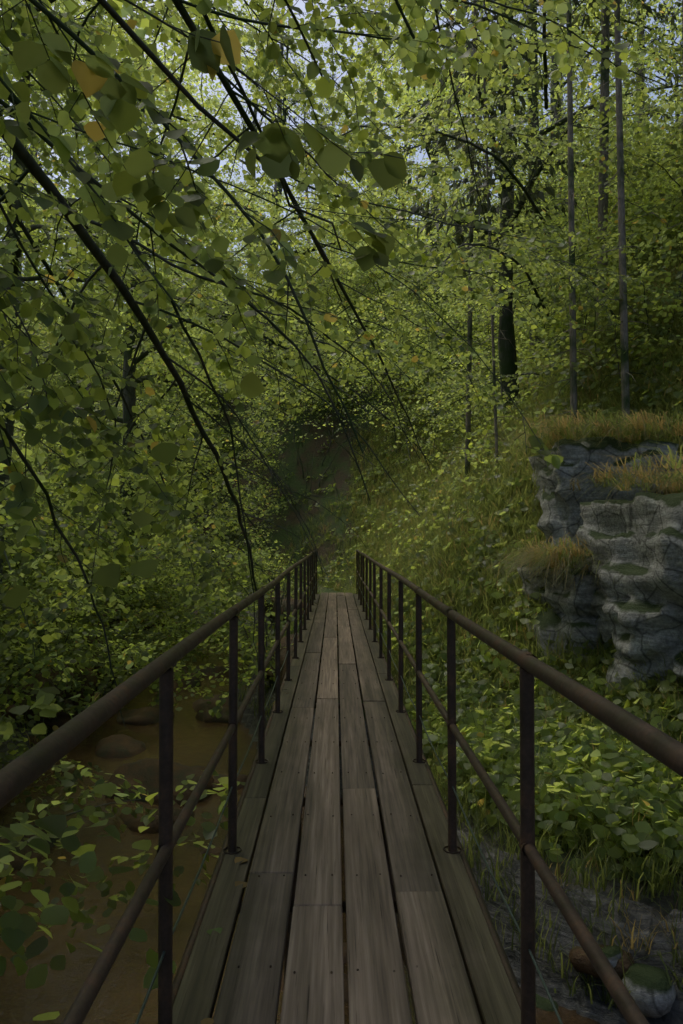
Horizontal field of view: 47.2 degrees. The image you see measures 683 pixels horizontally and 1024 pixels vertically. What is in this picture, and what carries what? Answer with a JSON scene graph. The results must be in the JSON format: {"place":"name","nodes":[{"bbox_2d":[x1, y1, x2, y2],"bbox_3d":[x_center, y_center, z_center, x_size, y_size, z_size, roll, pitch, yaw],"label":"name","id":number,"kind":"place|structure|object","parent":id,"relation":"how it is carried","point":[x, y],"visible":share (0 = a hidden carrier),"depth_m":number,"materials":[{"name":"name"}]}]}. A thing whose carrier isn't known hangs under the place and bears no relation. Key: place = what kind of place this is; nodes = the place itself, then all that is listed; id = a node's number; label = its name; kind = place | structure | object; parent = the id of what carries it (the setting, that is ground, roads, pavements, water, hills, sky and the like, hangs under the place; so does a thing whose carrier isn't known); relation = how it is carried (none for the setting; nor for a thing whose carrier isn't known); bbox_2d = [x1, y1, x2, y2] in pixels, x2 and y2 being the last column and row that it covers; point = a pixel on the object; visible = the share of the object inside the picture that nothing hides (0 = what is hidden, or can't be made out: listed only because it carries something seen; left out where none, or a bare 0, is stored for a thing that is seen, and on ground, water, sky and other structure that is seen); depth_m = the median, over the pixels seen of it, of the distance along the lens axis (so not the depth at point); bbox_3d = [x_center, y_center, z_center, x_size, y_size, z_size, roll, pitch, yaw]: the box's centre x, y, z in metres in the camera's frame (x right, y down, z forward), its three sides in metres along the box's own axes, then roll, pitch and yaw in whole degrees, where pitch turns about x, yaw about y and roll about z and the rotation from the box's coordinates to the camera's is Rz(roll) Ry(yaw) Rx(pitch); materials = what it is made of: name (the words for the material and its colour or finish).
{"place":"outdoors","nodes":[
{"label":"outdoors","id":0,"kind":"place"},
{"bbox_2d":[30,736,38,746],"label":"bank stone","id":1,"kind":"object","parent":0,"point":[35,742],"visible":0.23,"depth_m":12.13,"materials":[{"name":"stone"}]},
{"bbox_2d":[0,605,599,1023],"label":"stream water","id":2,"kind":"structure","parent":0,"point":[122,993],"depth_m":8.54,"materials":[{"name":"brown liquid"}]},
{"bbox_2d":[44,699,76,728],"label":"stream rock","id":3,"kind":"object","parent":2,"relation":"in","point":[60,719],"visible":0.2,"depth_m":12.79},
{"bbox_2d":[284,651,396,982],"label":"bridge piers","id":4,"kind":"structure","parent":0,"point":[293,898],"depth_m":5.38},
{"bbox_2d":[0,271,682,1023],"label":"terrain","id":5,"kind":"structure","parent":0,"point":[598,1011],"depth_m":12.72,"materials":[{"name":"green plant"}]},
{"bbox_2d":[0,700,26,718],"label":"shrub","id":6,"kind":"object","parent":5,"relation":"on","point":[24,702],"visible":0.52,"depth_m":12.08,"materials":[{"name":"green plant"}]},
{"bbox_2d":[0,821,58,869],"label":"shrub","id":7,"kind":"object","parent":5,"relation":"on","point":[18,862],"visible":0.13,"depth_m":9.10,"materials":[{"name":"green plant"}]},
{"bbox_2d":[3,673,64,724],"bbox_3d":[-5.157,3.120,12.962,1.043,0.819,1.045,0,-2,0],"label":"shrub","id":8,"kind":"object","parent":5,"relation":"on","point":[39,677],"visible":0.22,"depth_m":12.69,"materials":[{"name":"green plant"}]},
{"bbox_2d":[12,662,97,714],"bbox_3d":[-5.153,3.132,13.797,1.506,0.988,1.720,1,-2,-35],"label":"stream rock","id":9,"kind":"object","parent":5,"relation":"on","point":[90,678],"visible":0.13,"depth_m":13.38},
{"bbox_2d":[54,645,115,684],"bbox_3d":[-5.114,3.078,15.613,1.224,0.754,1.330,2,-2,-45],"label":"shrub","id":10,"kind":"object","parent":5,"relation":"on","point":[98,673],"visible":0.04,"depth_m":15.22,"materials":[{"name":"green plant"}]},
{"bbox_2d":[72,634,118,654],"bbox_3d":[-5.314,2.981,16.662,1.006,0.900,1.213,0,-2,0],"label":"shrub","id":11,"kind":"object","parent":5,"relation":"on","point":[96,638],"visible":0.06,"depth_m":16.31,"materials":[{"name":"green plant"}]},
{"bbox_2d":[97,607,128,630],"bbox_3d":[-6.162,2.949,20.528,1.203,0.856,0.836,1,-2,-34],"label":"shrub","id":12,"kind":"object","parent":5,"relation":"on","point":[116,620],"visible":0.04,"depth_m":20.29,"materials":[{"name":"green plant"}]},
{"bbox_2d":[95,734,145,758],"bbox_3d":[-3.478,3.863,12.351,0.927,0.605,1.032,0,-2,0],"label":"stream rock","id":13,"kind":"object","parent":5,"relation":"on","point":[118,746],"visible":0.49,"depth_m":12.18,"materials":[{"name":"brown stone"}]},
{"bbox_2d":[116,699,158,713],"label":"stream rock","id":14,"kind":"object","parent":5,"relation":"on","point":[133,709],"visible":0.08,"depth_m":14.52,"materials":[{"name":"stone"}]},
{"bbox_2d":[116,706,174,725],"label":"stream rock","id":15,"kind":"object","parent":5,"relation":"on","point":[144,716],"visible":0.3,"depth_m":13.79,"materials":[{"name":"brown stone"}]},
{"bbox_2d":[120,800,194,832],"bbox_3d":[-2.440,4.200,10.470,1.091,0.730,1.402,0,-2,0],"label":"stream rock","id":16,"kind":"object","parent":5,"relation":"on","point":[131,822],"visible":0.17,"depth_m":9.92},
{"bbox_2d":[105,758,214,805],"bbox_3d":[-2.555,4.041,11.193,1.580,0.894,1.430,0,-2,0],"label":"stream rock","id":17,"kind":"object","parent":5,"relation":"on","point":[145,771],"visible":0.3,"depth_m":10.99,"materials":[{"name":"stone"}]},
{"bbox_2d":[149,669,205,687],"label":"stream rock","id":18,"kind":"object","parent":5,"relation":"on","point":[193,683],"visible":0.14,"depth_m":16.45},
{"bbox_2d":[192,694,228,711],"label":"stream rock","id":19,"kind":"object","parent":5,"relation":"on","point":[200,704],"visible":0.11,"depth_m":14.81,"materials":[{"name":"stone"}]},
{"bbox_2d":[196,664,228,676],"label":"stream rock","id":20,"kind":"object","parent":5,"relation":"on","point":[208,671],"visible":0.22,"depth_m":17.48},
{"bbox_2d":[195,706,242,722],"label":"stream rock","id":21,"kind":"object","parent":5,"relation":"on","point":[205,716],"visible":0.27,"depth_m":13.87,"materials":[{"name":"brown stone"}]},
{"bbox_2d":[212,774,247,793],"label":"stream rock","id":22,"kind":"object","parent":5,"relation":"on","point":[242,777],"visible":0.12,"depth_m":11.07,"materials":[{"name":"brown stone"}]},
{"bbox_2d":[265,660,274,679],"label":"stream rock","id":23,"kind":"object","parent":5,"relation":"on","point":[269,672],"visible":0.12,"depth_m":13.43,"materials":[{"name":"stone"}]},
{"bbox_2d":[257,594,297,617],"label":"stream rock","id":24,"kind":"object","parent":5,"relation":"on","point":[273,599],"visible":0.13,"depth_m":21.92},
{"bbox_2d":[271,633,298,659],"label":"stream rock","id":25,"kind":"object","parent":5,"relation":"on","point":[283,642],"visible":0.12,"depth_m":14.09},
{"bbox_2d":[272,598,315,623],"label":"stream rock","id":26,"kind":"object","parent":5,"relation":"on","point":[283,607],"visible":0.09,"depth_m":18.63,"materials":[{"name":"grey stone"}]},
{"bbox_2d":[280,646,338,702],"bbox_3d":[-0.543,2.618,12.423,0.960,0.911,1.290,0,-2,-13],"label":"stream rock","id":27,"kind":"object","parent":5,"relation":"on","point":[282,659],"visible":0.09,"depth_m":12.37,"materials":[{"name":"grey stone"}]},
{"bbox_2d":[280,969,348,1002],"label":"beam","id":28,"kind":"structure","parent":5,"relation":"on","point":[345,987],"depth_m":6.49,"materials":[{"name":"brown wood"}]},
{"bbox_2d":[0,0,632,726],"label":"beech branches","id":29,"kind":"object","parent":5,"relation":"on","point":[34,168],"visible":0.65,"depth_m":4.53,"materials":[{"name":"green plant"}]},
{"bbox_2d":[0,0,641,717],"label":"beech leaves","id":30,"kind":"object","parent":29,"relation":"on","point":[116,106],"visible":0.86,"depth_m":4.46,"materials":[{"name":"green plant"}]},
{"bbox_2d":[0,0,678,677],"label":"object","id":31,"kind":"object","parent":5,"relation":"on","point":[34,278],"visible":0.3,"depth_m":12.15,"materials":[{"name":"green plant"}]},
{"bbox_2d":[0,0,682,685],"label":"beech leaves","id":32,"kind":"object","parent":31,"relation":"on","point":[252,42],"visible":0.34,"depth_m":10.23,"materials":[{"name":"green plant"}]},
{"bbox_2d":[0,0,682,619],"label":"beech","id":33,"kind":"object","parent":5,"relation":"on","point":[134,48],"depth_m":20.80,"materials":[{"name":"green plant"}]},
{"bbox_2d":[0,0,682,1020],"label":"shrubs","id":34,"kind":"object","parent":5,"relation":"on","point":[154,576],"depth_m":16.04,"materials":[{"name":"green plant"}]},
{"bbox_2d":[0,222,682,1011],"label":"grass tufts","id":35,"kind":"object","parent":5,"relation":"on","point":[636,426],"visible":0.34,"depth_m":12.79,"materials":[{"name":"green plant"}]},
{"bbox_2d":[0,230,682,882],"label":"herb leaves","id":36,"kind":"object","parent":5,"relation":"on","point":[614,768],"visible":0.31,"depth_m":9.81,"materials":[{"name":"green plant"}]},
{"bbox_2d":[340,807,342,819],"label":"stream","id":37,"kind":"structure","parent":5,"relation":"on","point":[341,813],"depth_m":10.31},
{"bbox_2d":[0,0,682,501],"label":"forest spruce","id":38,"kind":"object","parent":5,"relation":"on","point":[618,128],"depth_m":16.45,"materials":[{"name":"green plant"}]},
{"bbox_2d":[343,942,346,963],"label":"stream rock","id":39,"kind":"object","parent":5,"relation":"on","point":[345,952],"visible":0.04,"depth_m":6.98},
{"bbox_2d":[172,592,520,1023],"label":"bridge deck","id":40,"kind":"structure","parent":5,"relation":"on","point":[457,974],"depth_m":3.38,"materials":[{"name":"brown wood"}]},
{"bbox_2d":[201,689,286,1023],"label":"deck fallen leaves","id":41,"kind":"object","parent":40,"relation":"on","point":[218,930],"visible":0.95,"depth_m":3.04,"materials":[{"name":"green plant"}]},
{"bbox_2d":[237,599,432,973],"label":"deck nails","id":42,"kind":"object","parent":40,"relation":"on","point":[270,966],"visible":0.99,"depth_m":3.46,"materials":[{"name":"metal"}]},
{"bbox_2d":[0,550,682,1023],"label":"bridge railing","id":43,"kind":"object","parent":40,"relation":"attached to","point":[22,772],"visible":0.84,"depth_m":2.32,"materials":[{"name":"black metal"}]},
{"bbox_2d":[397,913,404,953],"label":"beam","id":44,"kind":"structure","parent":5,"relation":"on","point":[400,937],"depth_m":7.13,"materials":[{"name":"brown wood"}]},
{"bbox_2d":[266,0,637,468],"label":"beech tree branches","id":45,"kind":"object","parent":5,"relation":"on","point":[507,168],"visible":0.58,"depth_m":13.52,"materials":[{"name":"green plant"}]},
{"bbox_2d":[260,0,643,450],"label":"beech tree leaves","id":46,"kind":"object","parent":45,"relation":"attached to","point":[531,265],"visible":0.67,"depth_m":11.70,"materials":[{"name":"green plant"}]},
{"bbox_2d":[536,994,557,1011],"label":"bank stone","id":47,"kind":"object","parent":5,"relation":"on","point":[542,1003],"visible":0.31,"depth_m":6.27,"materials":[{"name":"stone"}]},
{"bbox_2d":[517,548,602,667],"bbox_3d":[3.473,1.415,11.323,1.464,1.800,2.126,0,-2,-12],"label":"outcrop rock","id":48,"kind":"object","parent":5,"relation":"on","point":[576,607],"visible":0.27,"depth_m":10.69,"materials":[{"name":"grey stone"}]},
{"bbox_2d":[569,944,634,979],"bbox_3d":[2.107,3.597,6.282,0.544,0.221,0.348,-1,-2,17],"label":"bank stone","id":49,"kind":"object","parent":5,"relation":"on","point":[582,963],"visible":0.52,"depth_m":6.17,"materials":[{"name":"brown stone"}]},
{"bbox_2d":[528,436,682,548],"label":"outcrop rock","id":50,"kind":"object","parent":5,"relation":"on","point":[558,520],"visible":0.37,"depth_m":11.52,"materials":[{"name":"grey stone"}]},
{"bbox_2d":[601,945,621,967],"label":"bank stone","id":51,"kind":"object","parent":5,"relation":"on","point":[614,951],"visible":0.33,"depth_m":6.14,"materials":[{"name":"stone"}]},
{"bbox_2d":[576,492,682,700],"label":"outcrop rock","id":52,"kind":"object","parent":5,"relation":"on","point":[638,607],"visible":0.62,"depth_m":9.15,"materials":[{"name":"grey stone"}]},
{"bbox_2d":[622,963,676,1017],"bbox_3d":[2.370,3.682,6.029,0.412,0.335,0.396,0,-2,0],"label":"bank stone","id":53,"kind":"object","parent":5,"relation":"on","point":[649,983],"visible":0.85,"depth_m":5.91,"materials":[{"name":"grey stone"}]},
{"bbox_2d":[0,0,682,307],"label":"sky","id":54,"kind":"structure","parent":0,"point":[300,3],"materials":[{"name":"white"}]},
{"bbox_2d":[135,583,562,1023],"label":"beam","id":55,"kind":"structure","parent":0,"point":[496,884],"depth_m":2.80,"materials":[{"name":"brown wood"}]}
]}

